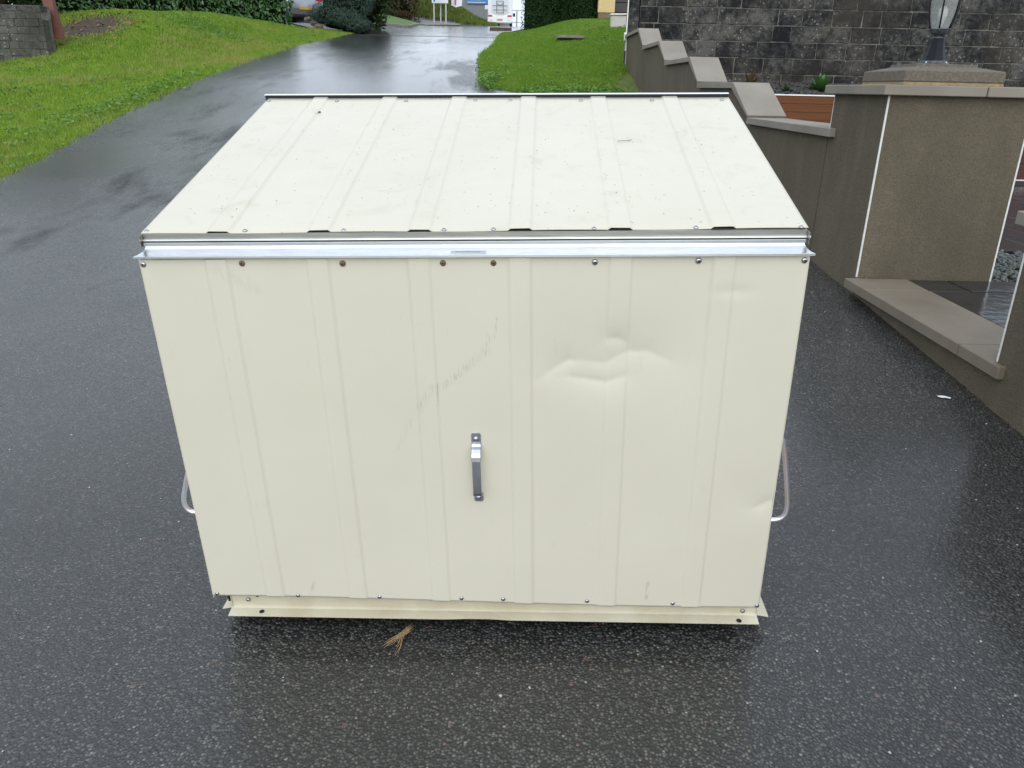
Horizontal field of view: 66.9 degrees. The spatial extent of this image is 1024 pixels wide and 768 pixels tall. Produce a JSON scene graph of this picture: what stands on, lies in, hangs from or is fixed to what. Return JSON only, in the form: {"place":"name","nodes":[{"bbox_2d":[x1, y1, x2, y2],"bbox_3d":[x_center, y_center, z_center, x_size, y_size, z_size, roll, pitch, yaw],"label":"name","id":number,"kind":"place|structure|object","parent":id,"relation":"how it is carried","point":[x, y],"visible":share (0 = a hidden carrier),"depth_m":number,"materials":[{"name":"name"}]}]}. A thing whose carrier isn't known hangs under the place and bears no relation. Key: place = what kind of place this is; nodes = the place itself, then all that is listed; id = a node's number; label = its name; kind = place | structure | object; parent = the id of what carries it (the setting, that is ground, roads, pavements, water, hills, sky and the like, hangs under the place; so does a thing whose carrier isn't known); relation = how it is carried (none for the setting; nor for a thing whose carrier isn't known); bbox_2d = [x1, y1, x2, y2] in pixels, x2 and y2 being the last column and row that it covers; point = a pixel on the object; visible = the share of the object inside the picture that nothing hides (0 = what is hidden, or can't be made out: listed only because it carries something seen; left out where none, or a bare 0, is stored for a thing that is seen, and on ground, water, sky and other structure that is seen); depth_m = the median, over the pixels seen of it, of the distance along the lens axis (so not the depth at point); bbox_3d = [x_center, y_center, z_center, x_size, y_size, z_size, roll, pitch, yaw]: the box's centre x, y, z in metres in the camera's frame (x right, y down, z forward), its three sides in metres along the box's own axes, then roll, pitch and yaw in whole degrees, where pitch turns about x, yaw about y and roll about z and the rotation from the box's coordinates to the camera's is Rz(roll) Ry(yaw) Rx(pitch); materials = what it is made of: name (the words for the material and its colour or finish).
{"place":"outdoors","nodes":[
{"label":"outdoors","id":0,"kind":"place"},
{"bbox_2d":[0,9,638,184],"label":"ground","id":1,"kind":"structure","parent":0,"point":[626,80],"depth_m":12.90,"materials":[{"name":"green plant"}]},
{"bbox_2d":[0,4,55,61],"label":"old block wall","id":2,"kind":"structure","parent":1,"relation":"on","point":[26,30],"depth_m":13.77,"materials":[{"name":"grey stone"}]},
{"bbox_2d":[42,0,64,38],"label":"red post","id":3,"kind":"object","parent":2,"relation":"attached to","point":[58,31],"visible":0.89,"depth_m":14.04,"materials":[{"name":"brown wood"}]},
{"bbox_2d":[0,0,65,4],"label":"tree","id":4,"kind":"object","parent":1,"relation":"on","point":[4,2],"visible":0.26,"depth_m":16.05,"materials":[{"name":"green plant"}]},
{"bbox_2d":[55,12,138,43],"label":"bare soil","id":5,"kind":"structure","parent":1,"relation":"on","point":[90,25],"depth_m":15.52,"materials":[{"name":"brown soil"}]},
{"bbox_2d":[1,61,216,146],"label":"weed clump","id":6,"kind":"object","parent":1,"relation":"on","point":[121,102],"visible":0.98,"depth_m":10.54,"materials":[{"name":"green plant"}]},
{"bbox_2d":[60,8,162,46],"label":"leaf litter","id":7,"kind":"object","parent":1,"relation":"on","point":[72,27],"visible":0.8,"depth_m":15.49,"materials":[{"name":"brown plant"}]},
{"bbox_2d":[8,0,293,25],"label":"laurel hedge","id":8,"kind":"object","parent":1,"relation":"on","point":[270,10],"visible":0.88,"depth_m":19.31,"materials":[{"name":"green plant"}]},
{"bbox_2d":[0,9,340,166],"bbox_3d":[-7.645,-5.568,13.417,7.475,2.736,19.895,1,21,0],"label":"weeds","id":9,"kind":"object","parent":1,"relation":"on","point":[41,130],"visible":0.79,"depth_m":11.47,"materials":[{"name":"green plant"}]},
{"bbox_2d":[142,7,275,50],"bbox_3d":[-6.504,-7.404,16.171,3.071,0.938,3.680,1,21,0],"label":"weed clump","id":10,"kind":"object","parent":1,"relation":"on","point":[207,27],"visible":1,"depth_m":15.97,"materials":[{"name":"green plant"}]},
{"bbox_2d":[306,0,377,33],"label":"juniper shrub","id":11,"kind":"object","parent":1,"relation":"on","point":[343,15],"visible":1,"depth_m":22.92,"materials":[{"name":"green plant"}]},
{"bbox_2d":[360,0,392,30],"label":"tree","id":12,"kind":"object","parent":1,"relation":"on","point":[377,13],"visible":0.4,"depth_m":26.27,"materials":[{"name":"green plant"}]},
{"bbox_2d":[382,0,399,16],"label":"tree","id":13,"kind":"object","parent":1,"relation":"on","point":[392,10],"visible":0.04,"depth_m":52.49,"materials":[{"name":"green plant"}]},
{"bbox_2d":[372,23,421,27],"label":"island kerb","id":14,"kind":"structure","parent":1,"relation":"on","point":[403,25],"depth_m":36.38,"materials":[{"name":"concrete"}]},
{"bbox_2d":[388,9,406,19],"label":"brown hedge","id":15,"kind":"object","parent":1,"relation":"on","point":[403,13],"visible":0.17,"depth_m":55.75,"materials":[{"name":"black plant"}]},
{"bbox_2d":[388,0,419,21],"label":"brown bush","id":16,"kind":"object","parent":1,"relation":"on","point":[405,5],"visible":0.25,"depth_m":58.90,"materials":[{"name":"black plant"}]},
{"bbox_2d":[410,0,426,18],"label":"tree","id":17,"kind":"object","parent":1,"relation":"on","point":[417,9],"visible":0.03,"depth_m":68.91,"materials":[{"name":"green plant"}]},
{"bbox_2d":[410,0,498,25],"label":"rough grass","id":18,"kind":"structure","parent":1,"relation":"on","point":[467,16],"depth_m":73.56,"materials":[{"name":"green plant"}]},
{"bbox_2d":[462,0,487,19],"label":"steel building","id":19,"kind":"structure","parent":1,"relation":"on","point":[476,7],"depth_m":86.66,"materials":[{"name":"white metal"}]},
{"bbox_2d":[469,69,503,90],"bbox_3d":[-0.406,-4.907,12.538,0.574,0.380,2.227,1,21,0],"label":"weed clump","id":20,"kind":"object","parent":1,"relation":"on","point":[487,80],"visible":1,"depth_m":12.55,"materials":[{"name":"green plant"}]},
{"bbox_2d":[512,10,523,26],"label":"steel fence","id":21,"kind":"object","parent":1,"relation":"on","point":[516,22],"visible":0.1,"depth_m":79.75,"materials":[{"name":"white metal"}]},
{"bbox_2d":[540,0,568,22],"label":"conical shrub","id":22,"kind":"object","parent":1,"relation":"on","point":[558,7],"visible":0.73,"depth_m":26.26,"materials":[{"name":"green plant"}]},
{"bbox_2d":[520,0,597,29],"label":"clipped hedge","id":23,"kind":"object","parent":1,"relation":"on","point":[575,9],"visible":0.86,"depth_m":26.98,"materials":[{"name":"green plant"}]},
{"bbox_2d":[556,35,583,38],"bbox_3d":[1.294,-7.721,17.271,0.580,0.055,0.760,1,21,0],"label":"inspection cover","id":24,"kind":"object","parent":1,"relation":"on","point":[569,36],"visible":0.76,"depth_m":16.92,"materials":[{"name":"concrete"}]},
{"bbox_2d":[597,0,639,18],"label":"yellow house","id":25,"kind":"structure","parent":1,"relation":"on","point":[606,8],"depth_m":27.24,"materials":[{"name":"paint"}]},
{"bbox_2d":[615,3,626,12],"bbox_3d":[5.171,-13.347,27.538,3.060,0.315,0.060,1,21,0],"label":"door panel","id":26,"kind":"structure","parent":25,"relation":"in","point":[619,7],"depth_m":27.51,"materials":[{"name":"grey"}]},
{"bbox_2d":[615,0,639,2],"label":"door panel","id":27,"kind":"structure","parent":25,"relation":"in","point":[619,1],"depth_m":27.44,"materials":[{"name":"grey"}]},
{"bbox_2d":[609,13,638,27],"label":"white garden wall","id":28,"kind":"structure","parent":1,"relation":"on","point":[617,19],"depth_m":18.14,"materials":[{"name":"white paint"}]},
{"bbox_2d":[623,0,639,64],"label":"block wall end","id":29,"kind":"structure","parent":1,"relation":"on","point":[632,15],"depth_m":13.68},
{"bbox_2d":[624,28,835,249],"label":"stepped wall","id":30,"kind":"structure","parent":1,"relation":"on","point":[793,151],"depth_m":6.46,"materials":[{"name":"grey concrete"}]},
{"bbox_2d":[638,0,1023,120],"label":"block wall","id":31,"kind":"structure","parent":1,"relation":"on","point":[836,41],"depth_m":13.77,"materials":[{"name":"grey stone"}]},
{"bbox_2d":[844,278,1005,403],"bbox_3d":[2.012,-0.138,3.695,0.344,0.400,1.488,1,21,0],"label":"doorstep","id":32,"kind":"object","parent":1,"relation":"on","point":[960,344],"visible":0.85,"depth_m":3.51,"materials":[{"name":"beige concrete"}]},
{"bbox_2d":[985,211,1023,435],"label":"wall","id":33,"kind":"structure","parent":1,"relation":"on","point":[1005,400],"depth_m":2.88,"materials":[{"name":"concrete"}]},
{"bbox_2d":[381,15,417,24],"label":"grass island","id":34,"kind":"structure","parent":0,"point":[393,19],"depth_m":43.15,"materials":[{"name":"green plant"}]},
{"bbox_2d":[291,1,523,37],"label":"road","id":35,"kind":"structure","parent":0,"point":[467,30],"depth_m":29.93,"materials":[{"name":"grey asphalt"}]},
{"bbox_2d":[285,0,322,22],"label":"parked car","id":36,"kind":"object","parent":35,"relation":"on","point":[299,10],"visible":0.18,"depth_m":30.78,"materials":[{"name":"silver metal"}]},
{"bbox_2d":[304,17,313,22],"bbox_3d":[-6.136,-11.010,23.417,0.287,0.176,0.218,9,22,19],"label":"rock","id":37,"kind":"object","parent":35,"relation":"on","point":[307,20],"visible":0.75,"depth_m":23.35,"materials":[{"name":"grey stone"}]},
{"bbox_2d":[313,23,322,28],"bbox_3d":[-5.787,-10.682,23.148,0.310,0.186,0.207,1,21,0],"label":"rock","id":38,"kind":"object","parent":35,"relation":"on","point":[318,25],"visible":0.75,"depth_m":23.09,"materials":[{"name":"grey stone"}]},
{"bbox_2d":[451,0,461,6],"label":"banner","id":39,"kind":"object","parent":35,"relation":"on","point":[456,3],"visible":1,"depth_m":69.84,"materials":[{"name":"grey"}]},
{"bbox_2d":[485,0,514,25],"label":"motorhome","id":40,"kind":"object","parent":35,"relation":"on","point":[500,12],"visible":0.85,"depth_m":74.18,"materials":[{"name":"white metal"}]},
{"bbox_2d":[490,27,511,30],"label":"kerb block","id":41,"kind":"structure","parent":35,"relation":"on","point":[500,29],"depth_m":34.35,"materials":[{"name":"grey concrete"}]},
{"bbox_2d":[420,20,459,24],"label":"pavement","id":42,"kind":"structure","parent":0,"point":[426,22],"depth_m":69.38,"materials":[{"name":"concrete"}]},
{"bbox_2d":[432,0,447,23],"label":"signboard","id":43,"kind":"object","parent":42,"relation":"on","point":[440,1],"visible":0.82,"depth_m":68.80,"materials":[{"name":"grey metal"}]},
{"bbox_2d":[0,35,1023,767],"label":"asphalt driveway","id":44,"kind":"structure","parent":0,"point":[896,483],"depth_m":2.05,"materials":[{"name":"grey asphalt"}]},
{"bbox_2d":[383,622,414,652],"bbox_3d":[-0.282,0.625,1.916,0.048,0.009,0.118,8,22,17],"label":"twig","id":45,"kind":"object","parent":44,"relation":"on","point":[405,631],"visible":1,"depth_m":1.92,"materials":[{"name":"beige wood"}]},
{"bbox_2d":[348,34,491,37],"bbox_3d":[-2.539,-9.848,21.924,4.280,0.014,0.150,1,21,0],"label":"road joint","id":46,"kind":"object","parent":44,"relation":"on","point":[402,35],"visible":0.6,"depth_m":21.92,"materials":[{"name":"black"}]},
{"bbox_2d":[133,92,814,624],"bbox_3d":[-0.070,-0.133,2.090,1.513,1.170,0.956,0,24,3],"label":"storage box","id":47,"kind":"object","parent":44,"relation":"on","point":[439,356],"visible":1,"depth_m":1.71,"materials":[{"name":"beige metal"}]},
{"bbox_2d":[1,261,1018,753],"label":"loose grit","id":48,"kind":"object","parent":44,"relation":"on","point":[477,667],"visible":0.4,"depth_m":1.93,"materials":[{"name":"grey gravel"}]},
{"bbox_2d":[811,261,1010,430],"bbox_3d":[1.868,-0.273,3.823,0.094,0.171,2.560,1,21,0],"label":"wall foot debris","id":49,"kind":"object","parent":44,"relation":"on","point":[893,331],"depth_m":3.94,"materials":[{"name":"grey gravel"}]},
{"bbox_2d":[475,18,642,92],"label":"grass","id":50,"kind":"structure","parent":0,"point":[572,55],"depth_m":14.92,"materials":[{"name":"green plant"}]},
{"bbox_2d":[479,82,640,92],"bbox_3d":[1.007,-4.529,11.896,3.019,0.221,0.650,1,21,0],"label":"weed clump","id":51,"kind":"object","parent":50,"relation":"on","point":[590,90],"visible":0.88,"depth_m":11.90,"materials":[{"name":"green plant"}]},
{"bbox_2d":[727,81,1014,96],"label":"slate mulch","id":52,"kind":"object","parent":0,"point":[780,85],"visible":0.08,"depth_m":12.90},
{"bbox_2d":[745,67,761,82],"bbox_3d":[3.938,-4.984,12.613,0.250,0.372,0.302,18,27,37],"label":"seedling","id":53,"kind":"object","parent":52,"relation":"on","point":[750,78],"visible":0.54,"depth_m":12.56,"materials":[{"name":"brown plant"}]},
{"bbox_2d":[780,83,792,91],"bbox_3d":[4.367,-4.694,12.295,0.217,0.155,0.214,8,22,16],"label":"seedling","id":54,"kind":"object","parent":52,"relation":"on","point":[785,88],"visible":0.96,"depth_m":12.29,"materials":[{"name":"green plant"}]},
{"bbox_2d":[775,94,834,122],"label":"retaining boards","id":55,"kind":"object","parent":52,"relation":"on","point":[803,107],"depth_m":11.73,"materials":[{"name":"brown wood"}]},
{"bbox_2d":[805,73,830,90],"bbox_3d":[5.050,-4.915,12.616,0.527,0.287,0.448,-18,28,-41],"label":"leafy plant","id":56,"kind":"object","parent":52,"relation":"on","point":[820,83],"visible":0.94,"depth_m":12.57,"materials":[{"name":"green plant"}]},
{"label":"paving bed","id":57,"kind":"structure","parent":0,"visible":0},
{"bbox_2d":[810,64,1023,294],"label":"gate pier","id":58,"kind":"structure","parent":57,"relation":"on","point":[921,167],"depth_m":4.17,"materials":[{"name":"beige concrete"}]},
{"bbox_2d":[917,0,960,63],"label":"pier lamp","id":59,"kind":"object","parent":58,"relation":"on","point":[934,53],"visible":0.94,"depth_m":4.17,"materials":[{"name":"grey metal"}]},
{"bbox_2d":[909,185,1023,327],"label":"slate path","id":60,"kind":"structure","parent":57,"relation":"on","point":[989,301],"depth_m":4.15,"materials":[{"name":"grey stone"}]},
{"bbox_2d":[991,249,1023,281],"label":"gravel","id":61,"kind":"structure","parent":57,"relation":"on","point":[1013,261],"depth_m":4.74,"materials":[{"name":"grey gravel"}]},
{"bbox_2d":[1015,148,1023,184],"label":"brown board wall","id":62,"kind":"structure","parent":57,"relation":"on","point":[1020,174],"depth_m":9.27,"materials":[{"name":"brown wood"}]}
]}

